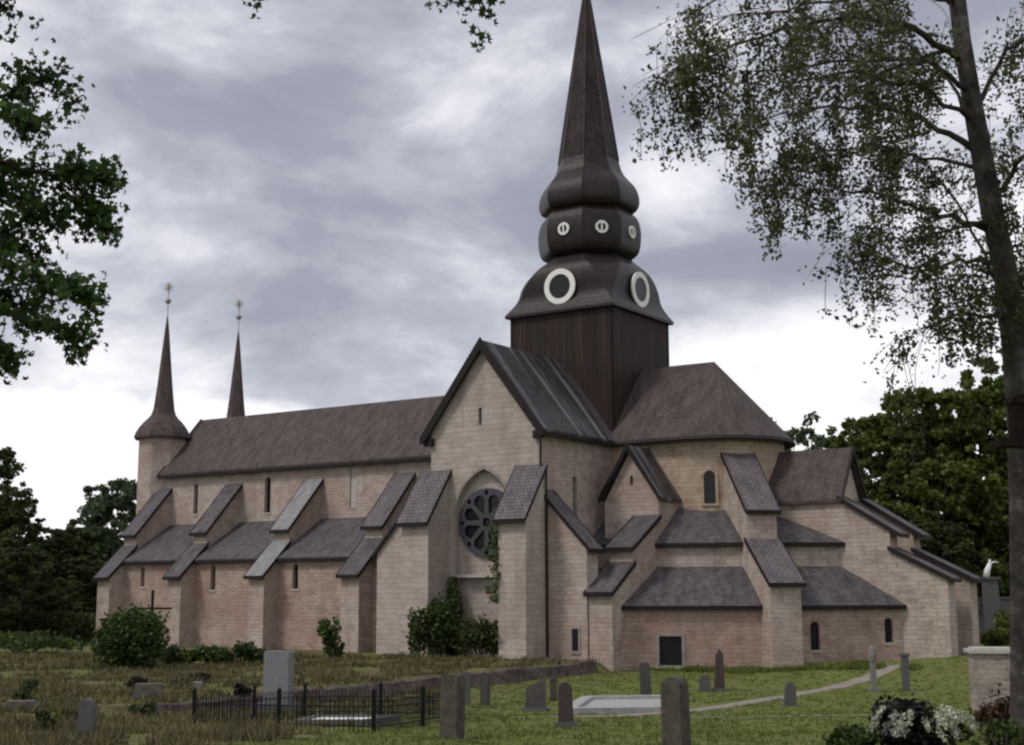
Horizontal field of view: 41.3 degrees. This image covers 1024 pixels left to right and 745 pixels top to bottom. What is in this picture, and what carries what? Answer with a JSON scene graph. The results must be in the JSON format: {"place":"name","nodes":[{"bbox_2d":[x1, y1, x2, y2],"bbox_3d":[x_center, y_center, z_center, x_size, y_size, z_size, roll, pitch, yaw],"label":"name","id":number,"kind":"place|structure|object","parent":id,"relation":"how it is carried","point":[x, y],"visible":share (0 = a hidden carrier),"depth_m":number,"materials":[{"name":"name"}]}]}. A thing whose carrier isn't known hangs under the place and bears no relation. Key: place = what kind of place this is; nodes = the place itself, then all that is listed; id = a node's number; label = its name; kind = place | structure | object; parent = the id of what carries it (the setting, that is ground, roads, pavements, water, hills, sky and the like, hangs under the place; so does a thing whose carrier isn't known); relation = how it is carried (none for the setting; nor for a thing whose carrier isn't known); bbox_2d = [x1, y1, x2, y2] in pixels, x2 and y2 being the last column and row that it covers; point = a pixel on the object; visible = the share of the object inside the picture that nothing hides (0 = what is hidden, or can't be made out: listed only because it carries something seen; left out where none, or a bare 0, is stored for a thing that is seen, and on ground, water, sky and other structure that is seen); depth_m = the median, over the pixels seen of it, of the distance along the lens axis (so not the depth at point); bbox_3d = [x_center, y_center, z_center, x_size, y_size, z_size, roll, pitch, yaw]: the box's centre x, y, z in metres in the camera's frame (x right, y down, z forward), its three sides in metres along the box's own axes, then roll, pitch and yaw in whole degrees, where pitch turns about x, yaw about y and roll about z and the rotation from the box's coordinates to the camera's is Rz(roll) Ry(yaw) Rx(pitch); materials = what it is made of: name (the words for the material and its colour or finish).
{"place":"outdoors","nodes":[
{"label":"outdoors","id":0,"kind":"place"},
{"bbox_2d":[0,642,986,744],"bbox_3d":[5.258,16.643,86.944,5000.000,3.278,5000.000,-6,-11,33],"label":"ground","id":1,"kind":"structure","parent":0,"point":[775,686],"depth_m":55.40,"materials":[{"name":"green plant"}]},
{"bbox_2d":[0,446,38,536],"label":"broadleaf tree","id":2,"kind":"object","parent":1,"relation":"on","point":[10,469],"visible":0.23,"depth_m":120.32,"materials":[{"name":"green plant"}]},
{"bbox_2d":[4,700,35,711],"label":"stone block","id":3,"kind":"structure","parent":1,"relation":"on","point":[22,702],"depth_m":42.34,"materials":[{"name":"grey stone"}]},
{"bbox_2d":[10,691,33,699],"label":"weed clump","id":4,"kind":"object","parent":1,"relation":"on","point":[20,695],"visible":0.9,"depth_m":45.37,"materials":[{"name":"green plant"}]},
{"bbox_2d":[9,677,39,693],"bbox_3d":[-17.796,11.491,49.614,1.082,0.711,0.827,3,-10,-17],"label":"weed clump","id":5,"kind":"object","parent":1,"relation":"on","point":[29,683],"visible":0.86,"depth_m":49.63,"materials":[{"name":"green plant"}]},
{"bbox_2d":[0,481,56,610],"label":"slender tree","id":6,"kind":"object","parent":1,"relation":"on","point":[14,522],"visible":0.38,"depth_m":112.18,"materials":[{"name":"green plant"}]},
{"bbox_2d":[0,630,61,652],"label":"bush","id":7,"kind":"object","parent":1,"relation":"on","point":[6,637],"visible":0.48,"depth_m":82.48,"materials":[{"name":"green plant"}]},
{"bbox_2d":[0,538,80,635],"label":"broadleaf tree","id":8,"kind":"object","parent":1,"relation":"on","point":[20,560],"visible":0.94,"depth_m":99.47,"materials":[{"name":"green plant"}]},
{"bbox_2d":[34,706,59,729],"bbox_3d":[-12.023,8.979,35.094,0.904,0.692,0.616,-6,-11,33],"label":"weed clump","id":9,"kind":"object","parent":1,"relation":"on","point":[43,715],"visible":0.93,"depth_m":34.94,"materials":[{"name":"green plant"}]},
{"bbox_2d":[0,603,96,643],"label":"undergrowth","id":10,"kind":"object","parent":1,"relation":"on","point":[81,625],"visible":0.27,"depth_m":101.06,"materials":[{"name":"green plant"}]},
{"bbox_2d":[6,635,90,654],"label":"bush","id":11,"kind":"object","parent":1,"relation":"on","point":[62,643],"visible":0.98,"depth_m":80.51,"materials":[{"name":"green plant"}]},
{"bbox_2d":[13,526,116,612],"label":"broadleaf tree","id":12,"kind":"object","parent":1,"relation":"on","point":[66,541],"visible":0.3,"depth_m":124.55,"materials":[{"name":"green plant"}]},
{"bbox_2d":[12,518,124,594],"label":"distant wood","id":13,"kind":"object","parent":1,"relation":"on","point":[69,525],"depth_m":199.21,"materials":[{"name":"green plant"}]},
{"bbox_2d":[60,709,77,720],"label":"weed clump","id":14,"kind":"object","parent":1,"relation":"on","point":[71,711],"visible":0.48,"depth_m":38.55,"materials":[{"name":"green plant"}]},
{"bbox_2d":[34,557,105,618],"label":"broadleaf tree","id":15,"kind":"object","parent":1,"relation":"on","point":[88,572],"visible":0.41,"depth_m":110.96,"materials":[{"name":"green plant"}]},
{"bbox_2d":[77,698,95,738],"bbox_3d":[-9.864,8.137,31.543,0.600,1.120,0.400,1,-7,0],"label":"gravestone","id":16,"kind":"object","parent":1,"relation":"on","point":[87,714],"visible":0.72,"depth_m":31.45,"materials":[{"name":"grey stone"}]},
{"bbox_2d":[51,478,136,612],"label":"broadleaf tree","id":17,"kind":"object","parent":1,"relation":"on","point":[102,506],"visible":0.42,"depth_m":129.28,"materials":[{"name":"green plant"}]},
{"bbox_2d":[79,601,170,669],"bbox_3d":[-18.450,12.601,64.902,4.130,3.327,3.954,-2,-9,11],"label":"round bush","id":18,"kind":"object","parent":1,"relation":"on","point":[136,637],"visible":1,"depth_m":63.88,"materials":[{"name":"green plant"}]},
{"bbox_2d":[117,490,136,528],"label":"broadleaf tree","id":19,"kind":"object","parent":1,"relation":"on","point":[130,514],"depth_m":137.90,"materials":[{"name":"green plant"}]},
{"bbox_2d":[123,676,148,690],"bbox_3d":[-14.004,11.639,50.677,0.946,0.688,1.011,2,-9,-13],"label":"weed clump","id":20,"kind":"object","parent":1,"relation":"on","point":[135,679],"visible":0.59,"depth_m":50.50,"materials":[{"name":"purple plant"}]},
{"bbox_2d":[126,701,157,713],"bbox_3d":[-12.080,11.037,44.362,0.971,0.639,0.921,6,-11,-32],"label":"weed clump","id":21,"kind":"object","parent":1,"relation":"on","point":[150,707],"visible":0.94,"depth_m":44.21,"materials":[{"name":"green plant"}]},
{"bbox_2d":[133,683,162,699],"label":"stone block","id":22,"kind":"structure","parent":1,"relation":"on","point":[139,688],"depth_m":46.93,"materials":[{"name":"grey stone"}]},
{"bbox_2d":[132,590,171,609],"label":"wooden cross","id":23,"kind":"object","parent":1,"relation":"on","point":[152,599],"visible":0.46,"depth_m":79.78,"materials":[{"name":"brown wood"}]},
{"bbox_2d":[157,642,182,664],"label":"bush","id":24,"kind":"object","parent":1,"relation":"on","point":[171,652],"visible":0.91,"depth_m":69.20,"materials":[{"name":"green plant"}]},
{"bbox_2d":[174,647,200,664],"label":"bush","id":25,"kind":"object","parent":1,"relation":"on","point":[186,656],"visible":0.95,"depth_m":69.13,"materials":[{"name":"green plant"}]},
{"bbox_2d":[193,681,201,691],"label":"stone block","id":26,"kind":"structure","parent":1,"relation":"on","point":[199,683],"depth_m":50.91,"materials":[{"name":"stone"}]},
{"bbox_2d":[190,672,210,680],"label":"weed clump","id":27,"kind":"object","parent":1,"relation":"on","point":[201,674],"visible":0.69,"depth_m":55.14,"materials":[{"name":"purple plant"}]},
{"bbox_2d":[190,643,216,662],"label":"bush","id":28,"kind":"object","parent":1,"relation":"on","point":[205,653],"visible":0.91,"depth_m":69.14,"materials":[{"name":"green plant"}]},
{"bbox_2d":[207,645,233,663],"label":"bush","id":29,"kind":"object","parent":1,"relation":"on","point":[222,654],"visible":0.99,"depth_m":69.00,"materials":[{"name":"green plant"}]},
{"bbox_2d":[232,683,252,695],"bbox_3d":[-9.701,11.454,48.974,0.729,0.560,0.838,3,-10,-20],"label":"weed clump","id":30,"kind":"object","parent":1,"relation":"on","point":[239,689],"visible":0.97,"depth_m":48.77,"materials":[{"name":"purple plant"}]},
{"bbox_2d":[231,640,257,661],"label":"bush","id":31,"kind":"object","parent":1,"relation":"on","point":[246,649],"visible":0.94,"depth_m":69.24,"materials":[{"name":"green plant"}]},
{"bbox_2d":[0,0,505,384],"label":"maple tree","id":32,"kind":"object","parent":1,"relation":"on","point":[32,208],"visible":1,"depth_m":12.38,"materials":[{"name":"green plant"}]},
{"bbox_2d":[249,646,265,662],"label":"bush","id":33,"kind":"object","parent":1,"relation":"on","point":[259,654],"visible":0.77,"depth_m":69.13,"materials":[{"name":"green plant"}]},
{"bbox_2d":[251,651,299,712],"bbox_3d":[-7.975,10.659,46.392,1.700,2.270,0.800,-3,-10,20],"label":"tall gravestone","id":34,"kind":"object","parent":1,"relation":"on","point":[278,669],"visible":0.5,"depth_m":46.27,"materials":[{"name":"stone"}]},
{"bbox_2d":[0,649,599,744],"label":"dry grass","id":35,"kind":"structure","parent":1,"relation":"on","point":[181,728],"depth_m":49.11,"materials":[{"name":"brown plant"}]},
{"bbox_2d":[192,681,439,732],"bbox_3d":[-4.990,9.419,38.204,6.195,1.848,9.737,-3,-9,15],"label":"iron fence","id":36,"kind":"object","parent":1,"relation":"on","point":[303,705],"visible":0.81,"depth_m":36.23,"materials":[{"name":"black metal"}]},
{"bbox_2d":[316,614,344,656],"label":"shrub","id":37,"kind":"object","parent":1,"relation":"on","point":[329,634],"visible":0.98,"depth_m":73.42,"materials":[{"name":"green plant"}]},
{"bbox_2d":[297,715,399,725],"bbox_3d":[-4.877,9.840,38.303,2.888,0.506,3.727,-2,-9,13],"label":"gravel grave","id":38,"kind":"object","parent":1,"relation":"on","point":[337,717],"visible":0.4,"depth_m":38.05,"materials":[{"name":"grey gravel"}]},
{"bbox_2d":[132,661,598,716],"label":"retaining wall","id":39,"kind":"structure","parent":1,"relation":"on","point":[506,675],"depth_m":57.52,"materials":[{"name":"grey stone"}]},
{"bbox_2d":[403,606,430,654],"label":"bush","id":40,"kind":"object","parent":1,"relation":"on","point":[417,629],"visible":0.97,"depth_m":75.65,"materials":[{"name":"green plant"}]},
{"bbox_2d":[419,590,460,655],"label":"bush","id":41,"kind":"object","parent":1,"relation":"on","point":[441,625],"visible":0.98,"depth_m":75.91,"materials":[{"name":"green plant"}]},
{"bbox_2d":[440,674,464,738],"bbox_3d":[-1.304,7.400,29.821,0.420,1.530,0.360,-5,-12,28],"label":"standing stone","id":42,"kind":"object","parent":1,"relation":"on","point":[452,710],"visible":0.94,"depth_m":29.70,"materials":[{"name":"grey stone"}]},
{"bbox_2d":[462,672,470,704],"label":"gravestone","id":43,"kind":"object","parent":1,"relation":"on","point":[467,685],"visible":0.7,"depth_m":51.11,"materials":[{"name":"grey stone"}]},
{"bbox_2d":[453,613,498,657],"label":"bush","id":44,"kind":"object","parent":1,"relation":"on","point":[481,635],"visible":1,"depth_m":74.40,"materials":[{"name":"green plant"}]},
{"bbox_2d":[480,672,490,704],"bbox_3d":[-1.001,11.976,51.193,0.300,1.350,0.250,-1,-9,23],"label":"gravestone","id":45,"kind":"object","parent":1,"relation":"on","point":[485,688],"visible":0.75,"depth_m":51.10,"materials":[{"name":"stone"}]},
{"bbox_2d":[522,679,549,711],"bbox_3d":[0.839,11.366,47.481,0.900,1.280,0.500,-3,-11,17],"label":"gravestone","id":46,"kind":"object","parent":1,"relation":"on","point":[535,699],"visible":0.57,"depth_m":47.34,"materials":[{"name":"stone"}]},
{"bbox_2d":[92,0,982,670],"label":"abbey church","id":47,"kind":"structure","parent":1,"relation":"on","point":[608,468],"depth_m":80.44,"materials":[{"name":"stone"}]},
{"bbox_2d":[192,485,197,515],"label":"window","id":48,"kind":"structure","parent":47,"relation":"in","point":[196,514],"depth_m":103.63,"materials":[{"name":"black glass"}]},
{"bbox_2d":[209,567,215,591],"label":"window","id":49,"kind":"structure","parent":47,"relation":"in","point":[214,590],"depth_m":95.66,"materials":[{"name":"black glass"}]},
{"bbox_2d":[263,478,270,513],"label":"window","id":50,"kind":"structure","parent":47,"relation":"in","point":[269,480],"depth_m":99.54,"materials":[{"name":"black glass"}]},
{"bbox_2d":[291,565,298,590],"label":"window","id":51,"kind":"structure","parent":47,"relation":"in","point":[296,579],"depth_m":91.41,"materials":[{"name":"black glass"}]},
{"bbox_2d":[350,467,355,506],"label":"window","id":52,"kind":"structure","parent":47,"relation":"in","point":[353,470],"depth_m":94.91,"materials":[{"name":"grey glass"}]},
{"bbox_2d":[445,576,466,655],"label":"climbing vine","id":53,"kind":"object","parent":47,"relation":"attached to","point":[454,593],"visible":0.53,"depth_m":77.68,"materials":[{"name":"green plant"}]},
{"bbox_2d":[480,408,481,424],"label":"window","id":54,"kind":"structure","parent":47,"relation":"in","point":[480,408],"depth_m":79.20,"materials":[{"name":"black glass"}]},
{"bbox_2d":[459,488,502,556],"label":"wheel window","id":55,"kind":"structure","parent":47,"relation":"in","point":[477,512],"depth_m":78.49,"materials":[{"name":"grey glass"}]},
{"bbox_2d":[484,523,500,603],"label":"climbing vine","id":56,"kind":"object","parent":47,"relation":"attached to","point":[493,555],"visible":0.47,"depth_m":74.67,"materials":[{"name":"green plant"}]},
{"bbox_2d":[544,268,575,303],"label":"round window","id":57,"kind":"structure","parent":47,"relation":"in","point":[560,285],"depth_m":87.27,"materials":[{"name":"white paint"}]},
{"bbox_2d":[558,222,569,234],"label":"round window","id":58,"kind":"structure","parent":47,"relation":"in","point":[563,228],"depth_m":88.32,"materials":[{"name":"white paint"}]},
{"bbox_2d":[595,220,607,232],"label":"round window","id":59,"kind":"structure","parent":47,"relation":"in","point":[601,226],"depth_m":87.84,"materials":[{"name":"white paint"}]},
{"bbox_2d":[628,226,635,237],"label":"round window","id":60,"kind":"structure","parent":47,"relation":"in","point":[632,233],"depth_m":89.16,"materials":[{"name":"white paint"}]},
{"bbox_2d":[629,272,649,306],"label":"round window","id":61,"kind":"structure","parent":47,"relation":"in","point":[639,286],"depth_m":88.21,"materials":[{"name":"white paint"}]},
{"bbox_2d":[655,633,685,668],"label":"window","id":62,"kind":"structure","parent":47,"relation":"in","point":[670,647],"depth_m":73.25,"materials":[{"name":"black glass"}]},
{"bbox_2d":[809,622,822,652],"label":"window","id":63,"kind":"structure","parent":47,"relation":"in","point":[813,627],"depth_m":73.20,"materials":[{"name":"black glass"}]},
{"bbox_2d":[884,618,895,644],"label":"window","id":64,"kind":"structure","parent":47,"relation":"in","point":[887,624],"depth_m":74.12,"materials":[{"name":"black glass"}]},
{"bbox_2d":[549,677,557,700],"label":"gravestone","id":65,"kind":"object","parent":1,"relation":"on","point":[553,688],"visible":0.75,"depth_m":52.66,"materials":[{"name":"grey stone"}]},
{"bbox_2d":[556,681,576,727],"bbox_3d":[1.439,9.030,36.584,0.550,1.390,0.420,-2,-10,0],"label":"obelisk gravestone","id":66,"kind":"object","parent":1,"relation":"on","point":[565,710],"visible":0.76,"depth_m":36.45,"materials":[{"name":"red stone"}]},
{"bbox_2d":[573,695,660,714],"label":"grave kerb","id":67,"kind":"structure","parent":1,"relation":"on","point":[614,704],"depth_m":48.71,"materials":[{"name":"grey stone"}]},
{"bbox_2d":[639,662,651,694],"bbox_3d":[5.351,12.453,54.605,0.500,1.560,0.400,-2,-10,0],"label":"gravestone","id":68,"kind":"object","parent":1,"relation":"on","point":[645,678],"visible":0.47,"depth_m":54.49,"materials":[{"name":"stone"}]},
{"bbox_2d":[660,676,690,744],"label":"standing stone","id":69,"kind":"object","parent":1,"relation":"on","point":[675,717],"visible":1,"depth_m":26.57,"materials":[{"name":"grey stone"}]},
{"bbox_2d":[699,674,710,691],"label":"gravestone","id":70,"kind":"object","parent":1,"relation":"on","point":[704,683],"visible":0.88,"depth_m":58.34,"materials":[{"name":"grey stone"}]},
{"bbox_2d":[711,649,726,690],"bbox_3d":[8.961,12.964,58.798,0.600,1.970,0.500,1,-10,0],"label":"obelisk gravestone","id":71,"kind":"object","parent":1,"relation":"on","point":[719,681],"visible":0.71,"depth_m":58.62,"materials":[{"name":"red stone"}]},
{"bbox_2d":[635,656,923,673],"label":"wall foot grass","id":72,"kind":"structure","parent":1,"relation":"on","point":[859,664],"depth_m":69.46,"materials":[{"name":"green plant"}]},
{"bbox_2d":[781,681,798,706],"bbox_3d":[10.234,11.929,50.037,0.600,1.080,0.400,1,-6,0],"label":"gravestone","id":73,"kind":"object","parent":1,"relation":"on","point":[790,699],"visible":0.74,"depth_m":49.93,"materials":[{"name":"grey stone"}]},
{"bbox_2d":[770,417,837,451],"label":"thin tree","id":74,"kind":"object","parent":1,"relation":"on","point":[824,443],"visible":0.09,"depth_m":117.88,"materials":[{"name":"green plant"}]},
{"bbox_2d":[795,411,846,447],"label":"thin tree","id":75,"kind":"object","parent":1,"relation":"on","point":[814,438],"visible":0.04,"depth_m":124.26,"materials":[{"name":"green plant"}]},
{"bbox_2d":[622,0,1023,726],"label":"birch tree","id":76,"kind":"object","parent":1,"relation":"on","point":[1002,296],"visible":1,"depth_m":21.03,"materials":[{"name":"green plant"}]},
{"bbox_2d":[991,394,1023,447],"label":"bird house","id":77,"kind":"structure","parent":76,"relation":"attached to","point":[1015,404],"depth_m":21.39,"materials":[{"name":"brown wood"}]},
{"bbox_2d":[822,721,880,744],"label":"leafy shrub","id":78,"kind":"object","parent":1,"relation":"on","point":[854,734],"visible":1,"depth_m":22.79,"materials":[{"name":"green plant"}]},
{"bbox_2d":[824,443,918,514],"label":"broadleaf tree","id":79,"kind":"object","parent":1,"relation":"on","point":[876,474],"visible":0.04,"depth_m":119.31,"materials":[{"name":"green plant"}]},
{"bbox_2d":[867,645,879,691],"bbox_3d":[15.248,12.601,57.435,0.440,2.130,0.400,0,-9,0],"label":"white grave post","id":80,"kind":"object","parent":1,"relation":"on","point":[872,655],"visible":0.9,"depth_m":57.36,"materials":[{"name":"stone"}]},
{"bbox_2d":[829,393,979,562],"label":"broadleaf tree","id":81,"kind":"object","parent":1,"relation":"on","point":[877,422],"visible":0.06,"depth_m":112.61,"materials":[{"name":"green plant"}]},
{"bbox_2d":[899,653,909,690],"bbox_3d":[16.895,12.967,58.403,0.400,1.760,0.320,0,-9,0],"label":"grey grave post","id":82,"kind":"object","parent":1,"relation":"on","point":[905,676],"visible":0.82,"depth_m":58.33,"materials":[{"name":"stone"}]},
{"bbox_2d":[832,386,1009,596],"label":"broadleaf tree","id":83,"kind":"object","parent":1,"relation":"on","point":[929,476],"visible":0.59,"depth_m":104.62,"materials":[{"name":"green plant"}]},
{"bbox_2d":[866,692,979,744],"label":"flowering shrub","id":84,"kind":"object","parent":1,"relation":"on","point":[905,721],"visible":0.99,"depth_m":22.71,"materials":[{"name":"white plant"}]},
{"bbox_2d":[934,708,974,741],"bbox_3d":[9.094,7.361,28.246,0.964,0.812,0.936,-6,-11,33],"label":"leafy shrub","id":85,"kind":"object","parent":1,"relation":"on","point":[967,732],"visible":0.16,"depth_m":28.00,"materials":[{"name":"white plant"}]},
{"bbox_2d":[903,357,1009,573],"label":"broadleaf tree","id":86,"kind":"object","parent":1,"relation":"on","point":[993,460],"visible":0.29,"depth_m":105.43,"materials":[{"name":"green plant"}]},
{"bbox_2d":[909,510,1009,613],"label":"broadleaf tree","id":87,"kind":"object","parent":1,"relation":"on","point":[943,540],"visible":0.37,"depth_m":97.67,"materials":[{"name":"green plant"}]},
{"bbox_2d":[943,365,1009,579],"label":"broadleaf tree","id":88,"kind":"object","parent":1,"relation":"on","point":[971,527],"visible":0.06,"depth_m":107.94,"materials":[{"name":"green plant"}]},
{"bbox_2d":[963,646,1009,711],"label":"stone pillar","id":89,"kind":"structure","parent":1,"relation":"on","point":[987,666],"depth_m":46.16,"materials":[{"name":"beige stone"}]},
{"bbox_2d":[969,678,1009,730],"bbox_3d":[9.914,6.839,27.184,1.155,1.427,1.221,1,-9,-7],"label":"red leaved shrub","id":90,"kind":"object","parent":1,"relation":"on","point":[1000,709],"visible":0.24,"depth_m":27.23,"materials":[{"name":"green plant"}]},
{"bbox_2d":[979,559,1000,642],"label":"statue monument","id":91,"kind":"object","parent":1,"relation":"on","point":[990,595],"visible":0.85,"depth_m":91.69,"materials":[{"name":"grey stone"}]},
{"bbox_2d":[977,597,1009,631],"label":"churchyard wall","id":92,"kind":"structure","parent":1,"relation":"on","point":[1004,603],"depth_m":95.68,"materials":[{"name":"grey stone"}]},
{"bbox_2d":[979,626,1009,646],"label":"green bush","id":93,"kind":"object","parent":1,"relation":"on","point":[995,637],"visible":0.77,"depth_m":79.05,"materials":[{"name":"green plant"}]},
{"bbox_2d":[968,717,1023,744],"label":"leafy shrub","id":94,"kind":"object","parent":1,"relation":"on","point":[1013,734],"visible":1,"depth_m":20.58,"materials":[{"name":"green plant"}]},
{"bbox_2d":[993,607,1009,629],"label":"green bush","id":95,"kind":"object","parent":1,"relation":"on","point":[1003,619],"visible":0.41,"depth_m":83.49,"materials":[{"name":"green plant"}]},
{"bbox_2d":[0,0,1023,539],"label":"sky","id":96,"kind":"structure","parent":0,"point":[369,183],"materials":[{"name":"grey"}]},
{"bbox_2d":[523,665,900,717],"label":"gravel path","id":97,"kind":"structure","parent":0,"point":[879,673],"depth_m":56.18,"materials":[{"name":"grey gravel"}]},
{"bbox_2d":[583,714,870,717],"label":"narrow path","id":98,"kind":"structure","parent":0,"point":[749,717],"depth_m":42.47,"materials":[{"name":"grey gravel"}]}
]}

